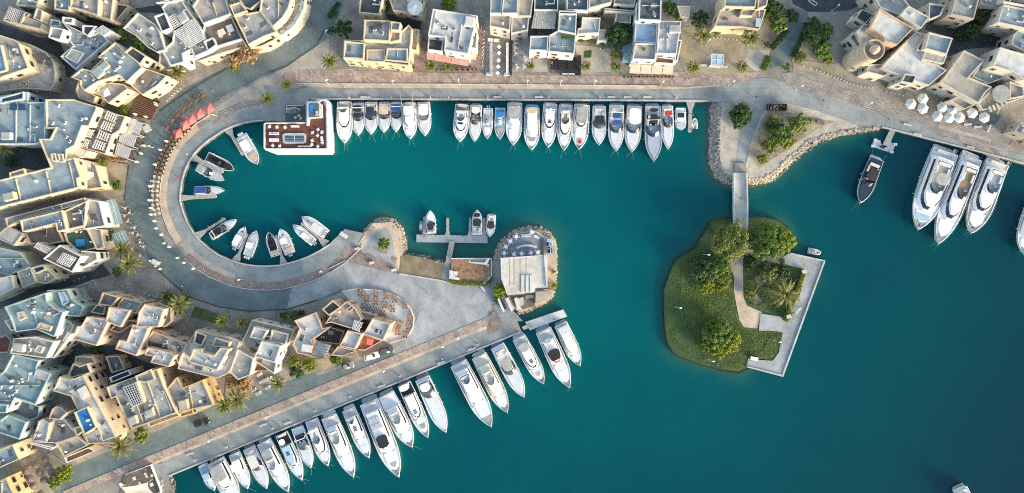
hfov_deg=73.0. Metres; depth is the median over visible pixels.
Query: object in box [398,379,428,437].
motor yacht
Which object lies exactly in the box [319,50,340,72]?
palm tree
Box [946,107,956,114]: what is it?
parasol
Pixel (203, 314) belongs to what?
lawn
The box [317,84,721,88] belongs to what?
tan walk
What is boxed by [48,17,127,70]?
house
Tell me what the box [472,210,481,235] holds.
motor boat
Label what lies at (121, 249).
palm tree
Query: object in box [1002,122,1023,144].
house
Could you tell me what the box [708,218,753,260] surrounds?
tree
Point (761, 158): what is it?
bush
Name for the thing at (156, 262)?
kiosk
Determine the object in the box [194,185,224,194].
motor boat
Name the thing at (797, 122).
bush
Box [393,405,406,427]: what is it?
side window
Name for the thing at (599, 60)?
paving
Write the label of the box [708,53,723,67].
garden kiosk
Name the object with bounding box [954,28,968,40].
bush
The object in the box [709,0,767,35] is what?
house
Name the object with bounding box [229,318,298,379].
house
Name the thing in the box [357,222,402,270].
soil
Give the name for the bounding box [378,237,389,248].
bush
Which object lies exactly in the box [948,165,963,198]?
side window
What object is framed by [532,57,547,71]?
paving
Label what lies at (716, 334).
bush
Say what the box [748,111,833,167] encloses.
soil
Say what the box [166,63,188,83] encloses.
palm tree
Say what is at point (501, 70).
terrace deck
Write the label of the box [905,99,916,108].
parasol
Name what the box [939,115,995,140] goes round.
brick walk
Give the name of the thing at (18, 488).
window
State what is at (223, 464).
side window
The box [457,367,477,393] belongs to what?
side window
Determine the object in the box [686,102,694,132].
finger pier
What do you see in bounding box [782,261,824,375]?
kerb
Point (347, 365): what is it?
parked car
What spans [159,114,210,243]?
kerb
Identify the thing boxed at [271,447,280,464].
side window
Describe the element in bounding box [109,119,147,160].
pavilion
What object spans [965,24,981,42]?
tree
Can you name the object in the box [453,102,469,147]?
motor yacht
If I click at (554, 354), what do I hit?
motor yacht
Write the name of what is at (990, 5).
house
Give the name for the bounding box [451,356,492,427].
motor yacht
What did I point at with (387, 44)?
house
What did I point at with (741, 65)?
palm tree
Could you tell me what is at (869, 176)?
motor boat
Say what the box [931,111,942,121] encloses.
parasol
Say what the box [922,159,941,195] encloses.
side window
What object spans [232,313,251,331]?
palm tree
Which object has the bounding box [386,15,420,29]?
alley
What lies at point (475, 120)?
motor boat
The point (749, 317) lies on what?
path
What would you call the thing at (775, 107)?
bike rack shelter
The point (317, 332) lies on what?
villa
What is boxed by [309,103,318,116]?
roof window
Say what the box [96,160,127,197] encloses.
forecourt
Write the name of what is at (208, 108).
red parasol
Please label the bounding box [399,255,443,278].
beach
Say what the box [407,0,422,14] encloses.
parasol
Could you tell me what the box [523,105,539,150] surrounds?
motor yacht
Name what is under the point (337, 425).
side window
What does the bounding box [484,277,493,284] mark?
hedge
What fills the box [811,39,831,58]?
tree
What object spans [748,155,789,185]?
shore rocks
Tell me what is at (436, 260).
shore rocks
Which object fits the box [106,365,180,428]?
house
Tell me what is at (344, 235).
plinth
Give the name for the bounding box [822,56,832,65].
bush
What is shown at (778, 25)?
tree
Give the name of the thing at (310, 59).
paving
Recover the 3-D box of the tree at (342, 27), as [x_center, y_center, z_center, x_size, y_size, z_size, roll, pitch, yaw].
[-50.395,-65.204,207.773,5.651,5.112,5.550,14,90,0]
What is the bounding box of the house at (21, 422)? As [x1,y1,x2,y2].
[0,401,52,439]
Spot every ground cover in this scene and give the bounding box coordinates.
[666,242,741,369]
[679,285,780,367]
[745,260,800,314]
[757,118,801,161]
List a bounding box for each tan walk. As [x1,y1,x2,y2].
[152,326,486,464]
[160,125,199,242]
[180,241,234,277]
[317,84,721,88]
[939,124,990,141]
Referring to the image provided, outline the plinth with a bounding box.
[339,231,347,238]
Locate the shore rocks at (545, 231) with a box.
[492,225,557,314]
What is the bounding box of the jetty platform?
[746,253,822,376]
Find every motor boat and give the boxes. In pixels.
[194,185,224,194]
[195,162,223,180]
[209,219,236,239]
[243,443,268,488]
[289,423,313,471]
[352,100,364,135]
[364,95,377,138]
[378,101,390,132]
[390,95,402,136]
[415,372,447,432]
[417,101,431,135]
[425,210,436,234]
[468,103,481,141]
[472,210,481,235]
[482,105,493,138]
[485,213,495,236]
[491,341,524,397]
[494,105,505,139]
[591,104,606,144]
[607,103,624,155]
[624,103,641,158]
[643,103,661,161]
[661,104,673,149]
[674,107,686,129]
[855,150,885,211]
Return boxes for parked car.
[193,417,209,426]
[341,361,353,369]
[363,351,379,360]
[378,346,393,354]
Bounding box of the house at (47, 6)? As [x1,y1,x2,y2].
[16,0,59,16]
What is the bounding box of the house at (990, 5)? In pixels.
[975,0,998,15]
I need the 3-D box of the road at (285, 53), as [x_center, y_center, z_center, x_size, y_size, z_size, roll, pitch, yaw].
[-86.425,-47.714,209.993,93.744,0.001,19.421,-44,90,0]
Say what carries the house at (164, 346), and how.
on the ground at (150, 280)
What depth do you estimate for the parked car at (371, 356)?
208.87 m
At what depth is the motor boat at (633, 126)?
209.40 m
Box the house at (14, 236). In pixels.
[0,227,31,245]
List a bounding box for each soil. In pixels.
[225,374,253,398]
[292,352,354,375]
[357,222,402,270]
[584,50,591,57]
[679,27,771,74]
[716,259,734,278]
[746,102,857,177]
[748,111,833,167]
[750,294,760,304]
[755,275,765,287]
[759,256,783,264]
[792,58,848,77]
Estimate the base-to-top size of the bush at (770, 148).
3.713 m
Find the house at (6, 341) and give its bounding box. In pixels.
[0,332,26,352]
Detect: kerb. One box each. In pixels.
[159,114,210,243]
[168,332,519,476]
[179,120,328,266]
[184,247,361,290]
[295,83,661,85]
[311,98,706,101]
[399,273,450,283]
[747,366,781,375]
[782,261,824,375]
[790,253,824,261]
[882,127,1023,163]
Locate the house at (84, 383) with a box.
[53,354,131,462]
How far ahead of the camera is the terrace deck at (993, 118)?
209.77 m
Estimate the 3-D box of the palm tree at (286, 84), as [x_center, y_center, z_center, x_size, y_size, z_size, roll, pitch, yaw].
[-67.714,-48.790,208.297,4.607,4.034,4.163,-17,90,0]
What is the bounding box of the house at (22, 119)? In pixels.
[0,92,53,147]
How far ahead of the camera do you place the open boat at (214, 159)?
209.98 m
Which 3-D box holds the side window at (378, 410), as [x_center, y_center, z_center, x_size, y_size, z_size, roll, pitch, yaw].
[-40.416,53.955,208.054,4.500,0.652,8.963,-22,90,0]
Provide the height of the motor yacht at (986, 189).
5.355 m
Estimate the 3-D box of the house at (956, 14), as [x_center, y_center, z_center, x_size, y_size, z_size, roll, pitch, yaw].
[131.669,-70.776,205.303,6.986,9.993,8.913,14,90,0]
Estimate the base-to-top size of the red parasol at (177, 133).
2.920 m
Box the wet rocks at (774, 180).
[748,166,788,187]
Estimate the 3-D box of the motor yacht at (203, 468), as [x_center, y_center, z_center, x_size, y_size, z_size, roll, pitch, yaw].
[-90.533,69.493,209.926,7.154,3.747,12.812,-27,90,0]
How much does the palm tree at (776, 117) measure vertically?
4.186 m
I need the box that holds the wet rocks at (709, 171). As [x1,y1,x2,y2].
[705,102,731,186]
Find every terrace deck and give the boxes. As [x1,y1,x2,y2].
[120,464,161,492]
[285,105,304,120]
[341,288,413,343]
[449,258,491,281]
[485,38,511,75]
[967,114,1000,126]
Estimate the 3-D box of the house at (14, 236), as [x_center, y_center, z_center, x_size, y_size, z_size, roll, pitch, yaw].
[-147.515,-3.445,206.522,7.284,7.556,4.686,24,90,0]
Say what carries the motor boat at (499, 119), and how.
on the water
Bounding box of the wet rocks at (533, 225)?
[492,224,558,314]
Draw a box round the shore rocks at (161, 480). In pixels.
[159,475,174,492]
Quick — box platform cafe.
[500,231,556,311]
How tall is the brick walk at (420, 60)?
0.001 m
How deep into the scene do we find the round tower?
199.32 m
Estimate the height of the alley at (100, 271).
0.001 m
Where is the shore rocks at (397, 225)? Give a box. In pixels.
[363,217,407,254]
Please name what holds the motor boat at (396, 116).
on the water
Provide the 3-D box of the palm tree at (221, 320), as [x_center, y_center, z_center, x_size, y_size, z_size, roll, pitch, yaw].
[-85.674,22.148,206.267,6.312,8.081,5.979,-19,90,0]
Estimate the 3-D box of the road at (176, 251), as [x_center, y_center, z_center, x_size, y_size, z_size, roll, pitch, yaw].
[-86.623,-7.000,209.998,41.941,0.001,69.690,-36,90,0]
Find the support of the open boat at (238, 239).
on the water
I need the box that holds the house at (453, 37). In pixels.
[427,9,478,65]
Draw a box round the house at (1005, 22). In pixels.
[979,0,1023,53]
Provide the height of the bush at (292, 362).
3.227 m
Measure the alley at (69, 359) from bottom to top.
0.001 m
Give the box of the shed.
[677,6,689,21]
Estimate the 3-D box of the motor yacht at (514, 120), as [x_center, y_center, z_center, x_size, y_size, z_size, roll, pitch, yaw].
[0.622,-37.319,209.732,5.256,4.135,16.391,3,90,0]
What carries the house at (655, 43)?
on the ground at (150, 280)
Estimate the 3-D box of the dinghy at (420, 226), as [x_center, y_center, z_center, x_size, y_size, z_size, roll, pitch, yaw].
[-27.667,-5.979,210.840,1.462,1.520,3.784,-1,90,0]
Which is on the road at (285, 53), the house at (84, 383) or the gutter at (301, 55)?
the gutter at (301, 55)
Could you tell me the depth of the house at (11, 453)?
202.96 m
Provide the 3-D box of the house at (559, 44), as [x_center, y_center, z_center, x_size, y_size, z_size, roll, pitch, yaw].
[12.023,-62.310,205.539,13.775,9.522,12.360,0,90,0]
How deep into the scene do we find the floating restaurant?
205.80 m
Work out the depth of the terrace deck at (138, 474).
209.74 m
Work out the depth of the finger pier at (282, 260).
210.15 m
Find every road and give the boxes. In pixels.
[54,373,316,492]
[124,201,342,311]
[125,0,343,205]
[153,98,256,289]
[287,310,490,389]
[792,0,857,11]
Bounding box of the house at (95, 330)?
[72,290,137,345]
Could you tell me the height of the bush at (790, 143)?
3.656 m
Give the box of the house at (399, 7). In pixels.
[389,0,427,21]
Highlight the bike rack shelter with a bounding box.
[766,103,786,110]
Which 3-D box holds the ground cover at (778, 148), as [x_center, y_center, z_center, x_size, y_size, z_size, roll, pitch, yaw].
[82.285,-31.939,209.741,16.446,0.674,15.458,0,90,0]
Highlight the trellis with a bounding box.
[75,279,100,298]
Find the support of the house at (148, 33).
on the ground at (150, 280)
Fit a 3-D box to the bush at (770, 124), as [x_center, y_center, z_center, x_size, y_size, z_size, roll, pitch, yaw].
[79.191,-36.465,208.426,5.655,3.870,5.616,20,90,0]
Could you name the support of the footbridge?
on the ground at (150, 280)
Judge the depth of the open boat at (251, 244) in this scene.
210.08 m
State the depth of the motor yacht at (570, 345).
209.26 m
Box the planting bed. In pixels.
[377,235,389,250]
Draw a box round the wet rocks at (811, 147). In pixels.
[790,129,879,165]
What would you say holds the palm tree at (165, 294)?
on the ground at (150, 280)
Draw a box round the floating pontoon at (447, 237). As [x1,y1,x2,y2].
[416,216,487,262]
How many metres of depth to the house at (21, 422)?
204.29 m
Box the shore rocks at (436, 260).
[408,253,466,262]
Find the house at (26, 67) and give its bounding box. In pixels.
[0,35,66,95]
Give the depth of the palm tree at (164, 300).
203.76 m
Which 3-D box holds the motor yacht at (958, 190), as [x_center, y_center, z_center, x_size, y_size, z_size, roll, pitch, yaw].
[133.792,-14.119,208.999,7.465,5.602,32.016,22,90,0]
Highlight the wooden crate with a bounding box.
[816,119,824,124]
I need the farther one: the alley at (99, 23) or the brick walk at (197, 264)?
the brick walk at (197, 264)
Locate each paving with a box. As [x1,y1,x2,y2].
[28,453,65,492]
[196,39,328,119]
[512,36,530,71]
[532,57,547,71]
[575,45,610,72]
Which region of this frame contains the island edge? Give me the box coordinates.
[663,217,801,373]
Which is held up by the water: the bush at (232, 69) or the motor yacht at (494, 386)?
the motor yacht at (494, 386)
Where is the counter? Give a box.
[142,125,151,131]
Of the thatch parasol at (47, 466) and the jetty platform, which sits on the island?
the jetty platform
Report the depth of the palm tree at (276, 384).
203.84 m
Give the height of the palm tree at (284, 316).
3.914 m
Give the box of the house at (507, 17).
[490,0,555,40]
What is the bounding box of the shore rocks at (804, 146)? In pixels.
[789,126,879,163]
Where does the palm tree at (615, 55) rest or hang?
on the ground at (150, 280)
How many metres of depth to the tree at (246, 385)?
206.35 m
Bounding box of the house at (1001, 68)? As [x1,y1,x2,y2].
[970,47,1023,111]
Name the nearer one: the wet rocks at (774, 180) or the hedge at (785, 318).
the hedge at (785, 318)
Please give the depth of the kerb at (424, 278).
209.70 m
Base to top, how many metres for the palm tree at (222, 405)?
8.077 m
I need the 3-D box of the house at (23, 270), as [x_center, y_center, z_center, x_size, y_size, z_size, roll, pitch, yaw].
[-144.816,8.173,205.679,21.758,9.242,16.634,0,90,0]
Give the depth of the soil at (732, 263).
210.19 m
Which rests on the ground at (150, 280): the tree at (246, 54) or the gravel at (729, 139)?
the tree at (246, 54)
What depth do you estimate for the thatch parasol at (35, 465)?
207.93 m
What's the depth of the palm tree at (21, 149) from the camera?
207.52 m
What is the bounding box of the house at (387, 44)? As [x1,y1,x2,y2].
[343,20,421,71]
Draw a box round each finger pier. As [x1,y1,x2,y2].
[181,193,216,200]
[191,154,223,173]
[195,218,225,237]
[224,128,243,155]
[232,233,248,261]
[274,235,287,263]
[301,222,328,246]
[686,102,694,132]
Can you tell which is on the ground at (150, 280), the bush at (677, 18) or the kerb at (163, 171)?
the bush at (677, 18)
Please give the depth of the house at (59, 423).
204.78 m
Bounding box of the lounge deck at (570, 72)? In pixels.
[551,55,580,75]
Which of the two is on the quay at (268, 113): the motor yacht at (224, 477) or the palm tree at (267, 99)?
the palm tree at (267, 99)
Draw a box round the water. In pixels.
[173,101,1023,492]
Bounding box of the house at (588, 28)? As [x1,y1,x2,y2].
[576,13,630,44]
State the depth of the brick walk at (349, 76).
209.95 m
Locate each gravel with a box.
[360,227,396,267]
[720,102,739,175]
[745,49,769,71]
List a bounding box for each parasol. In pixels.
[22,467,30,475]
[26,475,34,483]
[29,481,37,489]
[31,461,39,469]
[36,468,43,476]
[40,476,48,483]
[41,455,48,463]
[43,462,52,470]
[48,468,56,476]
[101,88,110,96]
[173,128,182,138]
[180,120,189,129]
[186,114,196,124]
[194,108,204,118]
[203,103,214,113]
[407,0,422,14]
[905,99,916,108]
[917,94,928,103]
[917,103,928,113]
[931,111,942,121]
[937,102,947,112]
[943,112,954,122]
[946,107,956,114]
[954,112,964,122]
[967,107,977,117]
[979,112,989,122]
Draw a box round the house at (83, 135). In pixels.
[0,99,136,214]
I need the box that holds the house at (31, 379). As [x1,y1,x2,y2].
[0,354,70,412]
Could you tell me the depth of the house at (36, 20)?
201.39 m
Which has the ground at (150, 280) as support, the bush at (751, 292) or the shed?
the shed
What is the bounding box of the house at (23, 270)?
[0,246,69,300]
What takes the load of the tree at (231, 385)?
on the soil at (248, 392)
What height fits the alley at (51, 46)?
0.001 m
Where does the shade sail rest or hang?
on the ground at (150, 280)
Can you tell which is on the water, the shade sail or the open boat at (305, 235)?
the open boat at (305, 235)
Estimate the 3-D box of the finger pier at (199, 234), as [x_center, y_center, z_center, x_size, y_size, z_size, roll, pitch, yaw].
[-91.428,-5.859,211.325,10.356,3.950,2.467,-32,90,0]
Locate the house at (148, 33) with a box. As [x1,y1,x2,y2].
[123,13,171,54]
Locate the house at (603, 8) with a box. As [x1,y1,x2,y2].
[586,0,634,18]
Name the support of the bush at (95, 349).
on the ground at (150, 280)
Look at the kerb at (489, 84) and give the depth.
209.74 m
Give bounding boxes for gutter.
[124,165,128,200]
[150,258,316,311]
[159,67,227,110]
[270,30,323,71]
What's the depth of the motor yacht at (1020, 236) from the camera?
209.50 m
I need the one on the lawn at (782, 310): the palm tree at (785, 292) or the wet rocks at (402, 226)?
the palm tree at (785, 292)
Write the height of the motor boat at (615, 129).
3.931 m
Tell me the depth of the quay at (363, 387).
209.90 m
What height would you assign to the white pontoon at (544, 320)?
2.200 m
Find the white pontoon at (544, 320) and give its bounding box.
[522,309,566,329]
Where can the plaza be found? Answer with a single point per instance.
(438, 304)
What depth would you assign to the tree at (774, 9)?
205.14 m
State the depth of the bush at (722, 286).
208.34 m
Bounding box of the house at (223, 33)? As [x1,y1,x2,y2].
[192,0,247,65]
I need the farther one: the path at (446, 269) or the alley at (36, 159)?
the path at (446, 269)
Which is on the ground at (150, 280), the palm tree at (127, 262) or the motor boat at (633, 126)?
the palm tree at (127, 262)
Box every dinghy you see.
[419,221,422,232]
[692,118,697,130]
[806,247,820,254]
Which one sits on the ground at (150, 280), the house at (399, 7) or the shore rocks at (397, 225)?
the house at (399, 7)
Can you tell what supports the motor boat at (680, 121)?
on the water
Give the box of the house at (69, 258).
[34,242,109,271]
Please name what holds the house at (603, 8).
on the ground at (150, 280)
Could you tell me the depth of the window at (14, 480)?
204.14 m
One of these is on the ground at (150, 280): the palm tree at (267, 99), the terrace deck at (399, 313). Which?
the terrace deck at (399, 313)
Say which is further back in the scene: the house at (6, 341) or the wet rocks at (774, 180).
the wet rocks at (774, 180)
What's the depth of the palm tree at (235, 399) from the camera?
203.41 m
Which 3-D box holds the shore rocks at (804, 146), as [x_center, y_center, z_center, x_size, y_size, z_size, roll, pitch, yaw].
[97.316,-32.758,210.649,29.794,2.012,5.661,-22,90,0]
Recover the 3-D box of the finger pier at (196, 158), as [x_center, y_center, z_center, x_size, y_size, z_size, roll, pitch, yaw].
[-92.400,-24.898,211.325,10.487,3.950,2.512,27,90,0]
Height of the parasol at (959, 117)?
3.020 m
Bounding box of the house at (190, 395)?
[167,373,223,416]
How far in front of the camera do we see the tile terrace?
209.88 m
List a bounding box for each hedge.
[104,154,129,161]
[279,310,304,317]
[327,1,339,18]
[449,279,485,286]
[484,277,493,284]
[760,55,772,70]
[769,29,789,49]
[782,309,793,322]
[786,274,805,313]
[789,22,808,56]
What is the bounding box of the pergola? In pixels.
[360,303,379,314]
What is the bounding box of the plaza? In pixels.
[287,261,493,354]
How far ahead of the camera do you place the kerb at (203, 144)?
209.70 m
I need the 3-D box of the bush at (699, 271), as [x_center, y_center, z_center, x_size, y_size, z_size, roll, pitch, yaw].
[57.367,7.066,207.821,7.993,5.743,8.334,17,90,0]
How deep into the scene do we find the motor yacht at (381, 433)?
208.63 m
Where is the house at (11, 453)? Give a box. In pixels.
[0,438,36,467]
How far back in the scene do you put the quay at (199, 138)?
209.98 m
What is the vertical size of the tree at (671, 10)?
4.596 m
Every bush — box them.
[4,156,16,167]
[90,345,103,354]
[99,156,110,165]
[109,230,113,239]
[111,180,121,190]
[112,265,121,277]
[116,108,125,115]
[119,105,129,115]
[181,293,188,302]
[230,63,239,71]
[286,355,300,368]
[289,364,304,379]
[302,358,316,371]
[327,26,335,34]
[330,10,337,16]
[330,354,342,365]
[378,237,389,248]
[493,283,505,298]
[674,13,685,22]
[689,257,714,282]
[695,339,711,352]
[698,280,714,293]
[701,317,733,350]
[710,257,731,283]
[710,347,727,359]
[715,281,728,291]
[723,326,741,352]
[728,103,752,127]
[743,253,758,269]
[744,286,757,298]
[757,154,767,163]
[759,137,777,153]
[759,263,778,283]
[766,115,783,134]
[768,123,794,145]
[776,264,789,279]
[781,134,795,148]
[782,63,791,72]
[788,112,807,132]
[794,51,806,62]
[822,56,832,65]
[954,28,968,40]
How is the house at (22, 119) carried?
on the ground at (150, 280)
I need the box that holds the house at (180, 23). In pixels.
[154,0,211,71]
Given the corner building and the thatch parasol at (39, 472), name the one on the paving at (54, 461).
the thatch parasol at (39, 472)
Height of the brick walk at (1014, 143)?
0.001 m
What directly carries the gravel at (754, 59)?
on the soil at (733, 51)
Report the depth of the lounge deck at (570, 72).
209.78 m
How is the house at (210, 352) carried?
on the ground at (150, 280)
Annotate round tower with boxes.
[842,39,884,71]
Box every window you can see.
[11,476,16,482]
[15,485,21,491]
[22,481,28,488]
[222,462,230,477]
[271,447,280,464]
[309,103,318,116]
[335,425,345,448]
[367,410,389,439]
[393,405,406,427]
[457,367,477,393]
[479,363,499,388]
[526,112,537,128]
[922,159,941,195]
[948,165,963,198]
[977,169,989,194]
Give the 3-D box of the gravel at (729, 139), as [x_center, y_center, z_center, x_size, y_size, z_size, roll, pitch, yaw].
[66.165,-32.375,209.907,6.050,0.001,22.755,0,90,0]
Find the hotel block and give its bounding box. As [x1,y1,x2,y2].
[839,0,952,91]
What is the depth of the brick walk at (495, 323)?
209.89 m
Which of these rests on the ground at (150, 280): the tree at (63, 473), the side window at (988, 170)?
the tree at (63, 473)
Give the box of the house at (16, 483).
[0,471,34,492]
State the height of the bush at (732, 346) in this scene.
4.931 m
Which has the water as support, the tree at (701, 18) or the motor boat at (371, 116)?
the motor boat at (371, 116)
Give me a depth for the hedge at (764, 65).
208.81 m
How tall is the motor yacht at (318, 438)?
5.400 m
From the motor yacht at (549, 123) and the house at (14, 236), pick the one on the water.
the motor yacht at (549, 123)
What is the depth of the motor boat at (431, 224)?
209.97 m
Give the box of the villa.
[293,298,395,358]
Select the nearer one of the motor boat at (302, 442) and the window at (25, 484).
the window at (25, 484)
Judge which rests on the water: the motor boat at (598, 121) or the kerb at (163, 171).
the motor boat at (598, 121)
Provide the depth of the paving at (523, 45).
209.91 m
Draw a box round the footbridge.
[732,163,747,230]
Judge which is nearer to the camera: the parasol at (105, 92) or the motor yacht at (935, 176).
the parasol at (105, 92)
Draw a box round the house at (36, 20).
[3,6,61,35]
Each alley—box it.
[0,23,74,76]
[0,148,48,179]
[0,265,110,308]
[56,5,163,27]
[61,343,155,384]
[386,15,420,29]
[926,18,1000,56]
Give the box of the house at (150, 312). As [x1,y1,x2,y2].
[110,296,182,332]
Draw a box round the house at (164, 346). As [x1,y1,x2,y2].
[115,324,190,366]
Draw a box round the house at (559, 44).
[529,10,576,60]
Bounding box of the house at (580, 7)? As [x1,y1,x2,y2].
[533,0,587,20]
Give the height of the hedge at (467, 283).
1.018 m
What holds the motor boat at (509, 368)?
on the water
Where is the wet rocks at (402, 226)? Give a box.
[366,215,407,252]
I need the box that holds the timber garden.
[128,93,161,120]
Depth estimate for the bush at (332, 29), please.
208.59 m
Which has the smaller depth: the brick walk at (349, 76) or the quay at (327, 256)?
the brick walk at (349, 76)
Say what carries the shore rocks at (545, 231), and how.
on the shore bank
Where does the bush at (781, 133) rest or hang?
on the soil at (809, 127)
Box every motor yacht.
[198,460,218,490]
[208,453,239,492]
[228,445,255,491]
[257,436,292,492]
[275,429,305,482]
[305,416,333,466]
[321,409,355,479]
[336,96,352,147]
[342,404,370,458]
[360,394,400,476]
[378,387,414,448]
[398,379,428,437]
[400,94,417,146]
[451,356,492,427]
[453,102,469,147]
[472,349,508,413]
[505,101,522,149]
[513,332,544,383]
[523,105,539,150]
[535,324,570,387]
[541,101,557,150]
[554,319,580,365]
[556,103,572,154]
[572,102,589,157]
[912,144,957,230]
[932,148,982,244]
[952,483,970,492]
[965,156,1008,233]
[1016,209,1023,254]
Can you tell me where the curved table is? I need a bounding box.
[516,244,535,248]
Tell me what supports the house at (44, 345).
on the ground at (150, 280)
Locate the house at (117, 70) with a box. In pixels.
[72,42,178,106]
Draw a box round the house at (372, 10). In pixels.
[359,0,387,19]
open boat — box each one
[204,152,233,170]
[231,227,246,249]
[236,132,258,164]
[243,231,258,258]
[266,232,279,256]
[278,229,294,256]
[293,225,316,245]
[301,216,329,237]
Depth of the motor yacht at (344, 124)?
209.54 m
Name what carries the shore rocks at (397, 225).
on the shore bank
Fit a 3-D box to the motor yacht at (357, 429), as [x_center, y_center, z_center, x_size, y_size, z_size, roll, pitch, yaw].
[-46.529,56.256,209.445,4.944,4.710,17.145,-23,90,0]
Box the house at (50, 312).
[4,287,97,336]
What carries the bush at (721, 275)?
on the lawn at (689, 281)
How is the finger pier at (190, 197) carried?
in the water
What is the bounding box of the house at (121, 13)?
[54,0,139,26]
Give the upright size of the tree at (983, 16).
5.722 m
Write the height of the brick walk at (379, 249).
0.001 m
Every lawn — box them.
[191,307,217,322]
[681,263,781,370]
[744,255,801,317]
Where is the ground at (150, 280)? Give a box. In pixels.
[0,0,1023,492]
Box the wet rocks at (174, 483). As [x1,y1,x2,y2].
[172,476,176,490]
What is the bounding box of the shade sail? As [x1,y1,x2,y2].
[120,479,159,492]
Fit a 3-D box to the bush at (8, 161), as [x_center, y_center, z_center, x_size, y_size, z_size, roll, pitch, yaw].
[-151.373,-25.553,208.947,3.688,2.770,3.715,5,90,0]
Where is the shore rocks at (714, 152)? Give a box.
[707,101,731,184]
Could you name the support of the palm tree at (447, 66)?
on the ground at (150, 280)
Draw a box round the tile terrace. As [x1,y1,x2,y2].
[362,229,396,263]
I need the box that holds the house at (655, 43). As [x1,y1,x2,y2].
[622,0,681,74]
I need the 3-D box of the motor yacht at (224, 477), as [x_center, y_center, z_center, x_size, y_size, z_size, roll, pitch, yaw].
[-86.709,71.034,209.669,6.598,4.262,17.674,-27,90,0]
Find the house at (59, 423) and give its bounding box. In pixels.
[30,400,79,449]
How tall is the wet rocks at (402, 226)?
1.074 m
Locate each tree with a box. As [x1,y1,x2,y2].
[0,145,17,157]
[15,147,30,154]
[47,475,62,490]
[56,464,73,481]
[108,433,137,460]
[111,239,134,259]
[114,26,127,43]
[116,251,144,276]
[129,34,145,51]
[134,426,148,443]
[157,287,174,304]
[157,289,177,303]
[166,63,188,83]
[167,291,192,317]
[213,311,232,329]
[213,395,233,415]
[226,52,240,67]
[226,375,240,388]
[227,384,251,412]
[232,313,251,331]
[235,375,251,392]
[237,41,261,64]
[259,90,275,106]
[268,373,285,393]
[280,78,294,90]
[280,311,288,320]
[285,307,299,326]
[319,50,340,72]
[334,19,352,38]
[424,60,437,71]
[440,0,456,11]
[441,62,451,70]
[526,61,534,71]
[579,61,590,70]
[604,22,631,48]
[609,50,620,61]
[609,59,621,74]
[623,21,632,34]
[661,0,677,15]
[685,59,701,73]
[691,9,708,29]
[691,25,713,44]
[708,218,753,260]
[734,60,748,73]
[739,30,761,49]
[747,221,789,260]
[762,275,802,308]
[764,0,785,22]
[766,113,782,124]
[768,227,796,254]
[769,16,787,34]
[784,8,799,22]
[802,23,823,46]
[803,16,820,25]
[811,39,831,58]
[819,22,833,41]
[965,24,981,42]
[974,9,990,25]
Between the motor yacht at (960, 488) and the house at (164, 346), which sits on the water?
the motor yacht at (960, 488)
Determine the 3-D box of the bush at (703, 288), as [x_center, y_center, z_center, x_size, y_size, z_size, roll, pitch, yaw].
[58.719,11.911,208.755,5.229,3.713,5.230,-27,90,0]
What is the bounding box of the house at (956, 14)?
[932,0,978,28]
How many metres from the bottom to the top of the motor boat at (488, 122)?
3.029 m
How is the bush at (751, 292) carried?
on the lawn at (782, 310)
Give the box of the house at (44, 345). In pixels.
[10,318,84,357]
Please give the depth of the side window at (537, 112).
209.13 m
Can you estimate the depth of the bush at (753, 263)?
208.04 m
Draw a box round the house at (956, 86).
[925,50,990,111]
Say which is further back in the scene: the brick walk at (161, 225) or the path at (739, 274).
the path at (739, 274)
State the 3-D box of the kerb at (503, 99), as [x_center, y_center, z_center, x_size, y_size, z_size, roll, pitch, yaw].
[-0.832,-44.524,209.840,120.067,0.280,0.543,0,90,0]
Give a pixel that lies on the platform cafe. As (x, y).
(527, 280)
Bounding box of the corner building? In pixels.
[229,0,311,53]
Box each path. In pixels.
[442,263,449,281]
[734,249,761,328]
[735,258,742,290]
[771,7,807,68]
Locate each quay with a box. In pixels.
[153,462,169,483]
[162,321,521,476]
[166,120,350,281]
[217,87,285,131]
[262,78,1023,162]
[314,229,362,268]
[489,261,521,320]
[491,304,520,332]
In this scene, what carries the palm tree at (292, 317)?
on the ground at (150, 280)
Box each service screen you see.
[498,298,504,311]
[505,297,513,311]
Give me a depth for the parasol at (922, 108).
207.70 m
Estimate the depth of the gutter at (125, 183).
209.84 m
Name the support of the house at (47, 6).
on the ground at (150, 280)
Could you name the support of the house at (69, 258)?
on the ground at (150, 280)
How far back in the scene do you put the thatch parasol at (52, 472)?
207.90 m
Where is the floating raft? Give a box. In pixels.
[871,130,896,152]
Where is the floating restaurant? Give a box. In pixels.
[263,99,333,154]
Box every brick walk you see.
[63,316,489,492]
[151,100,221,245]
[185,243,359,289]
[213,98,266,123]
[279,69,353,81]
[295,70,760,85]
[330,245,398,272]
[364,252,390,267]
[373,246,386,253]
[413,36,427,71]
[474,18,485,72]
[487,311,504,333]
[781,72,999,161]
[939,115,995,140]
[1010,140,1023,148]
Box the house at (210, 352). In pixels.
[178,327,243,377]
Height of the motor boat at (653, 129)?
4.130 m
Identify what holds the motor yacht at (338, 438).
on the water
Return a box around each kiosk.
[151,259,160,265]
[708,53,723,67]
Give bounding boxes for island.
[663,218,804,372]
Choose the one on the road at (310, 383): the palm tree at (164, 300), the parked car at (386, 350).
the parked car at (386, 350)
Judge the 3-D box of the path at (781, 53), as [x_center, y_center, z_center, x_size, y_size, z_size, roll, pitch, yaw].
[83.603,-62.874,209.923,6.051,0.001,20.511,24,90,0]
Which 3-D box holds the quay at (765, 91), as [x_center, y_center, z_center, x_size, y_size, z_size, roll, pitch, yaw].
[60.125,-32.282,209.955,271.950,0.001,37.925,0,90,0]
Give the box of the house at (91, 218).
[5,198,129,250]

